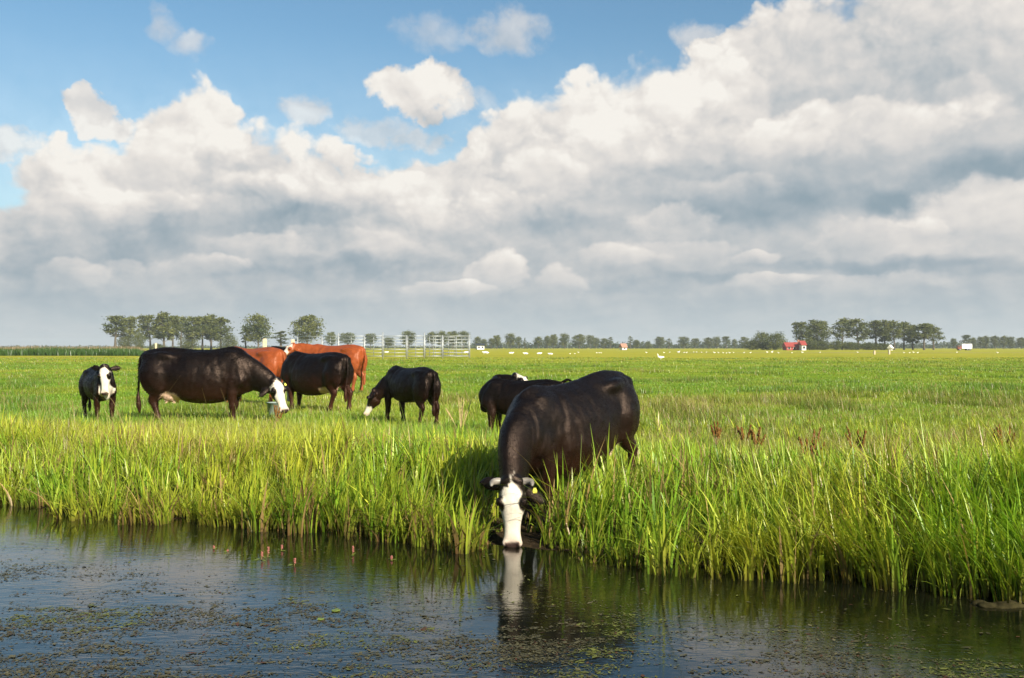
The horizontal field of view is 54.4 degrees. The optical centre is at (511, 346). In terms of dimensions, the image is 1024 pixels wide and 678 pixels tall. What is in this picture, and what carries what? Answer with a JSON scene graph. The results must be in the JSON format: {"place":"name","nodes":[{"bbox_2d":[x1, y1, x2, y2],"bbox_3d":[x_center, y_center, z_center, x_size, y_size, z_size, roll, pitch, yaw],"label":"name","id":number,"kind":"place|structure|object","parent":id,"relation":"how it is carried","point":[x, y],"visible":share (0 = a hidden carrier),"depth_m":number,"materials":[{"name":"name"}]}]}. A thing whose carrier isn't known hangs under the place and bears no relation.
{"place":"outdoors","nodes":[
{"label":"outdoors","id":0,"kind":"place"},
{"bbox_2d":[0,500,1023,677],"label":"water","id":1,"kind":"structure","parent":0,"point":[805,598],"depth_m":6.61,"materials":[{"name":"liquid"}]},
{"bbox_2d":[0,530,1023,677],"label":"water weed","id":2,"kind":"object","parent":1,"relation":"on","point":[106,645],"visible":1,"depth_m":5.84,"materials":[{"name":"plant"}]},
{"bbox_2d":[971,600,1023,608],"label":"peat clod","id":3,"kind":"object","parent":1,"relation":"in","point":[1011,604],"visible":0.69,"depth_m":6.69,"materials":[{"name":"soil"}]},
{"bbox_2d":[0,347,1023,593],"bbox_3d":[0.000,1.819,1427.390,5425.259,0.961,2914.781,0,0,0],"label":"ground","id":4,"kind":"structure","parent":0,"point":[532,539],"depth_m":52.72,"materials":[{"name":"plant"}]},
{"bbox_2d":[0,345,144,355],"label":"reed bed","id":5,"kind":"object","parent":4,"relation":"on","point":[71,351],"visible":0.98,"depth_m":159.39,"materials":[{"name":"green plant"}]},
{"bbox_2d":[78,364,121,420],"bbox_3d":[-7.764,0.882,18.672,0.506,1.162,1.772,0,0,-35],"label":"black calf","id":6,"kind":"object","parent":4,"relation":"on","point":[100,379],"visible":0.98,"depth_m":18.23},
{"bbox_2d":[100,315,134,346],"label":"poplar","id":7,"kind":"object","parent":4,"relation":"on","point":[117,321],"visible":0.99,"depth_m":498.95,"materials":[{"name":"green plant"}]},
{"bbox_2d":[116,333,132,347],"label":"bush","id":8,"kind":"object","parent":4,"relation":"on","point":[123,342],"visible":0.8,"depth_m":504.12,"materials":[{"name":"green plant"}]},
{"bbox_2d":[119,316,143,347],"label":"poplar","id":9,"kind":"object","parent":4,"relation":"on","point":[132,320],"visible":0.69,"depth_m":511.30,"materials":[{"name":"green plant"}]},
{"bbox_2d":[131,332,145,348],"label":"bush","id":10,"kind":"object","parent":4,"relation":"on","point":[138,336],"visible":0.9,"depth_m":497.30,"materials":[{"name":"green plant"}]},
{"bbox_2d":[136,314,158,349],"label":"poplar","id":11,"kind":"object","parent":4,"relation":"on","point":[147,328],"visible":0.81,"depth_m":522.15,"materials":[{"name":"green plant"}]},
{"bbox_2d":[147,343,167,348],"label":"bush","id":12,"kind":"object","parent":4,"relation":"on","point":[158,346],"visible":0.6,"depth_m":468.98,"materials":[{"name":"green plant"}]},
{"bbox_2d":[151,311,178,346],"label":"poplar","id":13,"kind":"object","parent":4,"relation":"on","point":[162,319],"visible":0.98,"depth_m":498.20,"materials":[{"name":"green plant"}]},
{"bbox_2d":[166,315,182,346],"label":"poplar","id":14,"kind":"object","parent":4,"relation":"on","point":[175,321],"visible":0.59,"depth_m":511.75,"materials":[{"name":"green plant"}]},
{"bbox_2d":[174,316,189,346],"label":"poplar","id":15,"kind":"object","parent":4,"relation":"on","point":[183,319],"visible":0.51,"depth_m":524.15,"materials":[{"name":"green plant"}]},
{"bbox_2d":[177,334,200,348],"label":"bush","id":16,"kind":"object","parent":4,"relation":"on","point":[188,342],"visible":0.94,"depth_m":498.62,"materials":[{"name":"green plant"}]},
{"bbox_2d":[180,316,206,348],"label":"poplar","id":17,"kind":"object","parent":4,"relation":"on","point":[195,320],"visible":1,"depth_m":498.41,"materials":[{"name":"green plant"}]},
{"bbox_2d":[194,316,212,349],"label":"poplar","id":18,"kind":"object","parent":4,"relation":"on","point":[205,321],"visible":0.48,"depth_m":511.64,"materials":[{"name":"green plant"}]},
{"bbox_2d":[203,313,218,349],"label":"poplar","id":19,"kind":"object","parent":4,"relation":"on","point":[208,335],"visible":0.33,"depth_m":522.96,"materials":[{"name":"green plant"}]},
{"bbox_2d":[135,346,289,421],"bbox_3d":[-5.663,0.759,18.880,3.032,1.568,0.796,0,0,4],"label":"black cow","id":20,"kind":"object","parent":4,"relation":"on","point":[232,374],"visible":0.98,"depth_m":18.63},
{"bbox_2d":[207,317,234,347],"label":"poplar","id":21,"kind":"object","parent":4,"relation":"on","point":[219,322],"visible":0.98,"depth_m":499.15,"materials":[{"name":"green plant"}]},
{"bbox_2d":[217,333,239,347],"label":"bush","id":22,"kind":"object","parent":4,"relation":"on","point":[228,342],"visible":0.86,"depth_m":499.06,"materials":[{"name":"green plant"}]},
{"bbox_2d":[238,326,247,348],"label":"slender tree","id":23,"kind":"object","parent":4,"relation":"on","point":[243,337],"visible":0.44,"depth_m":479.62,"materials":[{"name":"green plant"}]},
{"bbox_2d":[226,346,286,402],"bbox_3d":[-6.795,0.747,25.196,3.082,1.550,0.787,0,0,34],"label":"red cow","id":24,"kind":"object","parent":4,"relation":"on","point":[272,359],"visible":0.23,"depth_m":24.36},
{"bbox_2d":[237,313,275,347],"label":"round tree","id":25,"kind":"object","parent":4,"relation":"on","point":[261,324],"visible":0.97,"depth_m":467.86,"materials":[{"name":"green plant"}]},
{"bbox_2d":[267,402,279,415],"bbox_3d":[-4.918,1.280,20.605,0.322,0.275,0.327,0,0,0],"label":"feed bucket","id":26,"kind":"object","parent":4,"relation":"on","point":[270,405],"visible":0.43,"depth_m":20.48,"materials":[{"name":"grey plastic"}]},
{"bbox_2d":[274,405,282,421],"bbox_3d":[-4.173,1.219,17.788,0.164,0.396,0.129,0,0,0],"label":"dock plant","id":27,"kind":"object","parent":4,"relation":"on","point":[276,412],"visible":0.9,"depth_m":17.77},
{"bbox_2d":[271,331,290,346],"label":"slender tree","id":28,"kind":"object","parent":4,"relation":"on","point":[280,335],"visible":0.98,"depth_m":519.49,"materials":[{"name":"green plant"}]},
{"bbox_2d":[287,314,325,343],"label":"round tree","id":29,"kind":"object","parent":4,"relation":"on","point":[309,326],"visible":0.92,"depth_m":468.09,"materials":[{"name":"green plant"}]},
{"bbox_2d":[280,351,353,411],"bbox_3d":[-4.403,0.792,22.339,2.216,1.418,0.793,0,0,34],"label":"black cow","id":30,"kind":"object","parent":4,"relation":"on","point":[311,374],"visible":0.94,"depth_m":21.93},
{"bbox_2d":[284,342,367,392],"bbox_3d":[-5.884,0.677,31.563,3.020,1.645,0.919,0,0,20],"label":"red cow","id":31,"kind":"object","parent":4,"relation":"on","point":[356,354],"visible":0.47,"depth_m":31.16},
{"bbox_2d":[326,331,337,345],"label":"round tree","id":32,"kind":"object","parent":4,"relation":"on","point":[331,334],"visible":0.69,"depth_m":638.93,"materials":[{"name":"green plant"}]},
{"bbox_2d":[337,332,357,343],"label":"round tree","id":33,"kind":"object","parent":4,"relation":"on","point":[347,334],"visible":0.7,"depth_m":668.27,"materials":[{"name":"green plant"}]},
{"bbox_2d":[366,333,376,348],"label":"round tree","id":34,"kind":"object","parent":4,"relation":"on","point":[369,336],"visible":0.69,"depth_m":698.65,"materials":[{"name":"green plant"}]},
{"bbox_2d":[297,332,469,358],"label":"cattle pen","id":35,"kind":"object","parent":4,"relation":"on","point":[424,342],"visible":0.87,"depth_m":120.23,"materials":[{"name":"metal"}]},
{"bbox_2d":[383,337,395,347],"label":"round tree","id":36,"kind":"object","parent":4,"relation":"on","point":[388,344],"visible":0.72,"depth_m":639.62,"materials":[{"name":"green plant"}]},
{"bbox_2d":[363,364,440,426],"bbox_3d":[-1.933,0.891,18.005,0.644,1.147,1.864,0,0,-44],"label":"black heifer","id":37,"kind":"object","parent":4,"relation":"on","point":[418,386],"visible":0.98,"depth_m":17.73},
{"bbox_2d":[399,330,417,348],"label":"round tree","id":38,"kind":"object","parent":4,"relation":"on","point":[409,333],"visible":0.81,"depth_m":668.25,"materials":[{"name":"green plant"}]},
{"bbox_2d":[425,331,437,344],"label":"round tree","id":39,"kind":"object","parent":4,"relation":"on","point":[432,333],"visible":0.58,"depth_m":698.83,"materials":[{"name":"green plant"}]},
{"bbox_2d":[435,330,448,344],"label":"round tree","id":40,"kind":"object","parent":4,"relation":"on","point":[442,332],"visible":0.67,"depth_m":639.23,"materials":[{"name":"green plant"}]},
{"bbox_2d":[445,331,458,348],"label":"round tree","id":41,"kind":"object","parent":4,"relation":"on","point":[453,334],"visible":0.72,"depth_m":668.36,"materials":[{"name":"green plant"}]},
{"bbox_2d":[446,398,470,429],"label":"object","id":42,"kind":"object","parent":4,"relation":"on","point":[460,415],"visible":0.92,"depth_m":16.05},
{"bbox_2d":[457,330,470,348],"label":"round tree","id":43,"kind":"object","parent":4,"relation":"on","point":[463,333],"visible":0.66,"depth_m":698.74,"materials":[{"name":"green plant"}]},
{"bbox_2d":[472,336,482,343],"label":"round tree","id":44,"kind":"object","parent":4,"relation":"on","point":[477,339],"visible":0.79,"depth_m":699.57,"materials":[{"name":"green plant"}]},
{"bbox_2d":[475,343,484,349],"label":"barn","id":45,"kind":"structure","parent":4,"relation":"on","point":[479,346],"depth_m":557.68,"materials":[{"name":"white paint"}]},
{"bbox_2d":[491,335,501,348],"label":"round tree","id":46,"kind":"object","parent":4,"relation":"on","point":[496,340],"visible":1,"depth_m":698.75,"materials":[{"name":"green plant"}]},
{"bbox_2d":[504,333,517,348],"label":"round tree","id":47,"kind":"object","parent":4,"relation":"on","point":[511,339],"visible":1,"depth_m":738.50,"materials":[{"name":"green plant"}]},
{"bbox_2d":[0,408,1023,602],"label":"bank grass","id":48,"kind":"structure","parent":4,"relation":"on","point":[958,558],"depth_m":9.02,"materials":[{"name":"plant"}]},
{"bbox_2d":[0,340,1023,348],"bbox_3d":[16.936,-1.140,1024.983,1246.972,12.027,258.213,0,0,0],"label":"woods","id":49,"kind":"object","parent":4,"relation":"on","point":[898,345],"visible":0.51,"depth_m":944.40,"materials":[{"name":"green plant"}]},
{"bbox_2d":[515,336,523,348],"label":"round tree","id":50,"kind":"object","parent":4,"relation":"on","point":[518,341],"visible":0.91,"depth_m":779.26,"materials":[{"name":"green plant"}]},
{"bbox_2d":[479,372,571,435],"bbox_3d":[0.359,0.951,15.714,1.754,1.090,0.800,0,0,20],"label":"black calf","id":51,"kind":"object","parent":4,"relation":"on","point":[498,393],"visible":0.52,"depth_m":15.59},
{"bbox_2d":[531,336,543,348],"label":"round tree","id":52,"kind":"object","parent":4,"relation":"on","point":[536,340],"visible":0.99,"depth_m":739.46,"materials":[{"name":"green plant"}]},
{"bbox_2d":[544,335,550,346],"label":"round tree","id":53,"kind":"object","parent":4,"relation":"on","point":[546,341],"visible":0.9,"depth_m":778.97,"materials":[{"name":"green plant"}]},
{"bbox_2d":[549,334,557,348],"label":"round tree","id":54,"kind":"object","parent":4,"relation":"on","point":[554,339],"visible":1,"depth_m":699.23,"materials":[{"name":"green plant"}]},
{"bbox_2d":[479,370,639,546],"bbox_3d":[0.514,0.980,9.706,0.787,1.343,2.470,0,7,41],"label":"drinking cow","id":55,"kind":"object","parent":4,"relation":"on","point":[542,423],"visible":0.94,"depth_m":9.37},
{"bbox_2d":[558,333,569,348],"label":"round tree","id":56,"kind":"object","parent":4,"relation":"on","point":[563,339],"visible":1,"depth_m":738.75,"materials":[{"name":"green plant"}]},
{"bbox_2d":[571,334,586,348],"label":"round tree","id":57,"kind":"object","parent":4,"relation":"on","point":[580,338],"visible":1,"depth_m":758.93,"materials":[{"name":"green plant"}]},
{"bbox_2d":[587,335,595,348],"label":"round tree","id":58,"kind":"object","parent":4,"relation":"on","point":[591,339],"visible":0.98,"depth_m":799.15,"materials":[{"name":"green plant"}]},
{"bbox_2d":[592,337,599,345],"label":"round tree","id":59,"kind":"object","parent":4,"relation":"on","point":[596,343],"visible":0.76,"depth_m":838.91,"materials":[{"name":"green plant"}]},
{"bbox_2d":[599,338,609,345],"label":"round tree","id":60,"kind":"object","parent":4,"relation":"on","point":[603,341],"visible":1,"depth_m":759.60,"materials":[{"name":"green plant"}]},
{"bbox_2d":[619,343,627,349],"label":"cottage","id":61,"kind":"structure","parent":4,"relation":"on","point":[623,346],"depth_m":499.08,"materials":[{"name":"white paint"}]},
{"bbox_2d":[632,339,640,347],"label":"round tree","id":62,"kind":"object","parent":4,"relation":"on","point":[636,343],"visible":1,"depth_m":758.96,"materials":[{"name":"green plant"}]},
{"bbox_2d":[654,336,665,346],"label":"round tree","id":63,"kind":"object","parent":4,"relation":"on","point":[660,341],"visible":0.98,"depth_m":839.52,"materials":[{"name":"green plant"}]},
{"bbox_2d":[676,336,689,346],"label":"round tree","id":64,"kind":"object","parent":4,"relation":"on","point":[682,340],"visible":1,"depth_m":798.81,"materials":[{"name":"green plant"}]},
{"bbox_2d":[690,338,700,348],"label":"round tree","id":65,"kind":"object","parent":4,"relation":"on","point":[694,341],"visible":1,"depth_m":838.95,"materials":[{"name":"green plant"}]},
{"bbox_2d":[702,337,715,348],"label":"round tree","id":66,"kind":"object","parent":4,"relation":"on","point":[708,340],"visible":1,"depth_m":758.99,"materials":[{"name":"green plant"}]},
{"bbox_2d":[710,421,721,443],"bbox_3d":[2.956,1.264,14.412,0.160,0.389,0.163,0,0,0],"label":"dock plant","id":67,"kind":"object","parent":4,"relation":"on","point":[717,432],"visible":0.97,"depth_m":14.40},
{"bbox_2d":[712,336,721,346],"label":"round tree","id":68,"kind":"object","parent":4,"relation":"on","point":[718,341],"visible":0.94,"depth_m":798.98,"materials":[{"name":"green plant"}]},
{"bbox_2d":[721,336,730,348],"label":"round tree","id":69,"kind":"object","parent":4,"relation":"on","point":[725,339],"visible":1,"depth_m":839.51,"materials":[{"name":"green plant"}]},
{"bbox_2d":[731,339,737,348],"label":"round tree","id":70,"kind":"object","parent":4,"relation":"on","point":[733,342],"visible":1,"depth_m":759.69,"materials":[{"name":"green plant"}]},
{"bbox_2d":[737,337,748,344],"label":"poplar","id":71,"kind":"object","parent":4,"relation":"on","point":[744,339],"visible":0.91,"depth_m":799.71,"materials":[{"name":"green plant"}]},
{"bbox_2d":[737,425,751,445],"bbox_3d":[3.257,1.272,13.989,0.216,0.370,0.076,0,0,0],"label":"dock plant","id":72,"kind":"object","parent":4,"relation":"on","point":[741,433],"visible":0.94,"depth_m":13.98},
{"bbox_2d":[743,340,759,349],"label":"bush","id":73,"kind":"object","parent":4,"relation":"on","point":[747,345],"visible":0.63,"depth_m":499.34,"materials":[{"name":"green plant"}]},
{"bbox_2d":[750,427,765,451],"bbox_3d":[3.255,1.255,13.189,0.209,0.419,0.078,0,0,-12],"label":"dock plant","id":74,"kind":"object","parent":4,"relation":"on","point":[753,436],"visible":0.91,"depth_m":13.18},
{"bbox_2d":[749,330,771,349],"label":"bush","id":75,"kind":"object","parent":4,"relation":"on","point":[758,338],"visible":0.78,"depth_m":479.17,"materials":[{"name":"green plant"}]},
{"bbox_2d":[761,331,789,349],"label":"bush","id":76,"kind":"object","parent":4,"relation":"on","point":[773,343],"visible":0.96,"depth_m":468.84,"materials":[{"name":"green plant"}]},
{"bbox_2d":[782,340,798,349],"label":"farmhouse","id":77,"kind":"object","parent":4,"relation":"on","point":[790,345],"visible":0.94,"depth_m":437.51,"materials":[{"name":"red tile"}]},
{"bbox_2d":[798,341,806,349],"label":"farmhouse","id":78,"kind":"object","parent":4,"relation":"on","point":[802,345],"visible":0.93,"depth_m":433.80,"materials":[{"name":"white paint"}]},
{"bbox_2d":[791,321,815,339],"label":"poplar","id":79,"kind":"object","parent":4,"relation":"on","point":[801,333],"visible":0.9,"depth_m":478.63,"materials":[{"name":"green plant"}]},
{"bbox_2d":[798,428,824,461],"bbox_3d":[3.390,1.187,11.300,0.288,0.536,0.173,0,0,0],"label":"dock plant","id":80,"kind":"object","parent":4,"relation":"on","point":[806,443],"visible":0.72,"depth_m":11.31,"materials":[{"name":"plant"}]},
{"bbox_2d":[799,337,825,349],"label":"bush","id":81,"kind":"object","parent":4,"relation":"on","point":[809,345],"visible":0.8,"depth_m":467.95,"materials":[{"name":"green plant"}]},
{"bbox_2d":[805,319,833,349],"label":"round tree","id":82,"kind":"object","parent":4,"relation":"on","point":[820,327],"visible":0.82,"depth_m":490.06,"materials":[{"name":"green plant"}]},
{"bbox_2d":[812,340,834,349],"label":"bush","id":83,"kind":"object","parent":4,"relation":"on","point":[822,345],"visible":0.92,"depth_m":467.84,"materials":[{"name":"green plant"}]},
{"bbox_2d":[829,339,844,349],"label":"bush","id":84,"kind":"object","parent":4,"relation":"on","point":[837,346],"visible":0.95,"depth_m":469.06,"materials":[{"name":"green plant"}]},
{"bbox_2d":[829,317,853,349],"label":"poplar","id":85,"kind":"object","parent":4,"relation":"on","point":[843,322],"visible":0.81,"depth_m":503.99,"materials":[{"name":"green plant"}]},
{"bbox_2d":[839,341,864,349],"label":"bush","id":86,"kind":"object","parent":4,"relation":"on","point":[851,345],"visible":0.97,"depth_m":468.97,"materials":[{"name":"green plant"}]},
{"bbox_2d":[845,426,866,457],"bbox_3d":[4.223,1.210,12.202,0.257,0.495,0.126,0,0,28],"label":"dock plant","id":87,"kind":"object","parent":4,"relation":"on","point":[858,442],"visible":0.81,"depth_m":12.19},
{"bbox_2d":[842,318,873,343],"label":"poplar","id":88,"kind":"object","parent":4,"relation":"on","point":[861,328],"visible":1,"depth_m":478.44,"materials":[{"name":"green plant"}]},
{"bbox_2d":[854,342,880,349],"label":"bush","id":89,"kind":"object","parent":4,"relation":"on","point":[870,345],"visible":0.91,"depth_m":468.24,"materials":[{"name":"green plant"}]},
{"bbox_2d":[866,320,885,349],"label":"poplar","id":90,"kind":"object","parent":4,"relation":"on","point":[875,325],"visible":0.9,"depth_m":490.92,"materials":[{"name":"green plant"}]},
{"bbox_2d":[873,343,888,349],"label":"bush","id":91,"kind":"object","parent":4,"relation":"on","point":[883,347],"visible":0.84,"depth_m":468.25,"materials":[{"name":"green plant"}]},
{"bbox_2d":[876,320,893,344],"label":"poplar","id":92,"kind":"object","parent":4,"relation":"on","point":[883,338],"visible":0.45,"depth_m":503.72,"materials":[{"name":"green plant"}]},
{"bbox_2d":[880,320,905,349],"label":"poplar","id":93,"kind":"object","parent":4,"relation":"on","point":[891,325],"visible":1,"depth_m":479.85,"materials":[{"name":"green plant"}]},
{"bbox_2d":[895,321,915,349],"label":"poplar","id":94,"kind":"object","parent":4,"relation":"on","point":[906,334],"visible":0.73,"depth_m":489.92,"materials":[{"name":"green plant"}]},
{"bbox_2d":[905,324,922,349],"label":"poplar","id":95,"kind":"object","parent":4,"relation":"on","point":[914,338],"visible":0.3,"depth_m":503.01,"materials":[{"name":"green plant"}]},
{"bbox_2d":[910,323,934,349],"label":"poplar","id":96,"kind":"object","parent":4,"relation":"on","point":[926,332],"visible":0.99,"depth_m":479.45,"materials":[{"name":"green plant"}]},
{"bbox_2d":[919,324,945,349],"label":"poplar","id":97,"kind":"object","parent":4,"relation":"on","point":[939,334],"visible":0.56,"depth_m":490.38,"materials":[{"name":"green plant"}]},
{"bbox_2d":[950,338,957,348],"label":"round tree","id":98,"kind":"object","parent":4,"relation":"on","point":[953,340],"visible":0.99,"depth_m":659.62,"materials":[{"name":"green plant"}]},
{"bbox_2d":[956,344,971,349],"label":"box truck","id":99,"kind":"object","parent":4,"relation":"on","point":[965,346],"visible":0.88,"depth_m":414.06,"materials":[{"name":"white paint"}]},
{"bbox_2d":[960,335,972,343],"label":"poplar","id":100,"kind":"object","parent":4,"relation":"on","point":[965,337],"visible":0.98,"depth_m":689.22,"materials":[{"name":"green plant"}]},
{"bbox_2d":[970,338,976,348],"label":"round tree","id":101,"kind":"object","parent":4,"relation":"on","point":[973,342],"visible":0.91,"depth_m":719.65,"materials":[{"name":"green plant"}]},
{"bbox_2d":[975,336,985,345],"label":"round tree","id":102,"kind":"object","parent":4,"relation":"on","point":[980,339],"visible":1,"depth_m":659.22,"materials":[{"name":"green plant"}]},
{"bbox_2d":[982,336,990,348],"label":"round tree","id":103,"kind":"object","parent":4,"relation":"on","point":[986,343],"visible":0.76,"depth_m":689.01,"materials":[{"name":"green plant"}]},
{"bbox_2d":[989,335,999,348],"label":"round tree","id":104,"kind":"object","parent":4,"relation":"on","point":[994,340],"visible":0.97,"depth_m":719.21,"materials":[{"name":"green plant"}]},
{"bbox_2d":[992,424,1014,453],"bbox_3d":[5.929,1.190,11.998,0.272,0.525,0.110,0,0,-13],"label":"dock plant","id":105,"kind":"object","parent":4,"relation":"on","point":[1000,434],"visible":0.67,"depth_m":11.98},
{"bbox_2d":[999,336,1009,345],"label":"round tree","id":106,"kind":"object","parent":4,"relation":"on","point":[1003,339],"visible":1,"depth_m":659.11,"materials":[{"name":"green plant"}]},
{"bbox_2d":[1006,336,1015,348],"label":"round tree","id":107,"kind":"object","parent":4,"relation":"on","point":[1010,344],"visible":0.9,"depth_m":689.22,"materials":[{"name":"green plant"}]},
{"bbox_2d":[1014,337,1023,348],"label":"round tree","id":108,"kind":"object","parent":4,"relation":"on","point":[1020,340],"visible":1,"depth_m":719.32,"materials":[{"name":"green plant"}]},
{"bbox_2d":[0,0,1023,346],"label":"sky","id":109,"kind":"structure","parent":0,"point":[642,170],"materials":[{"name":"white"}]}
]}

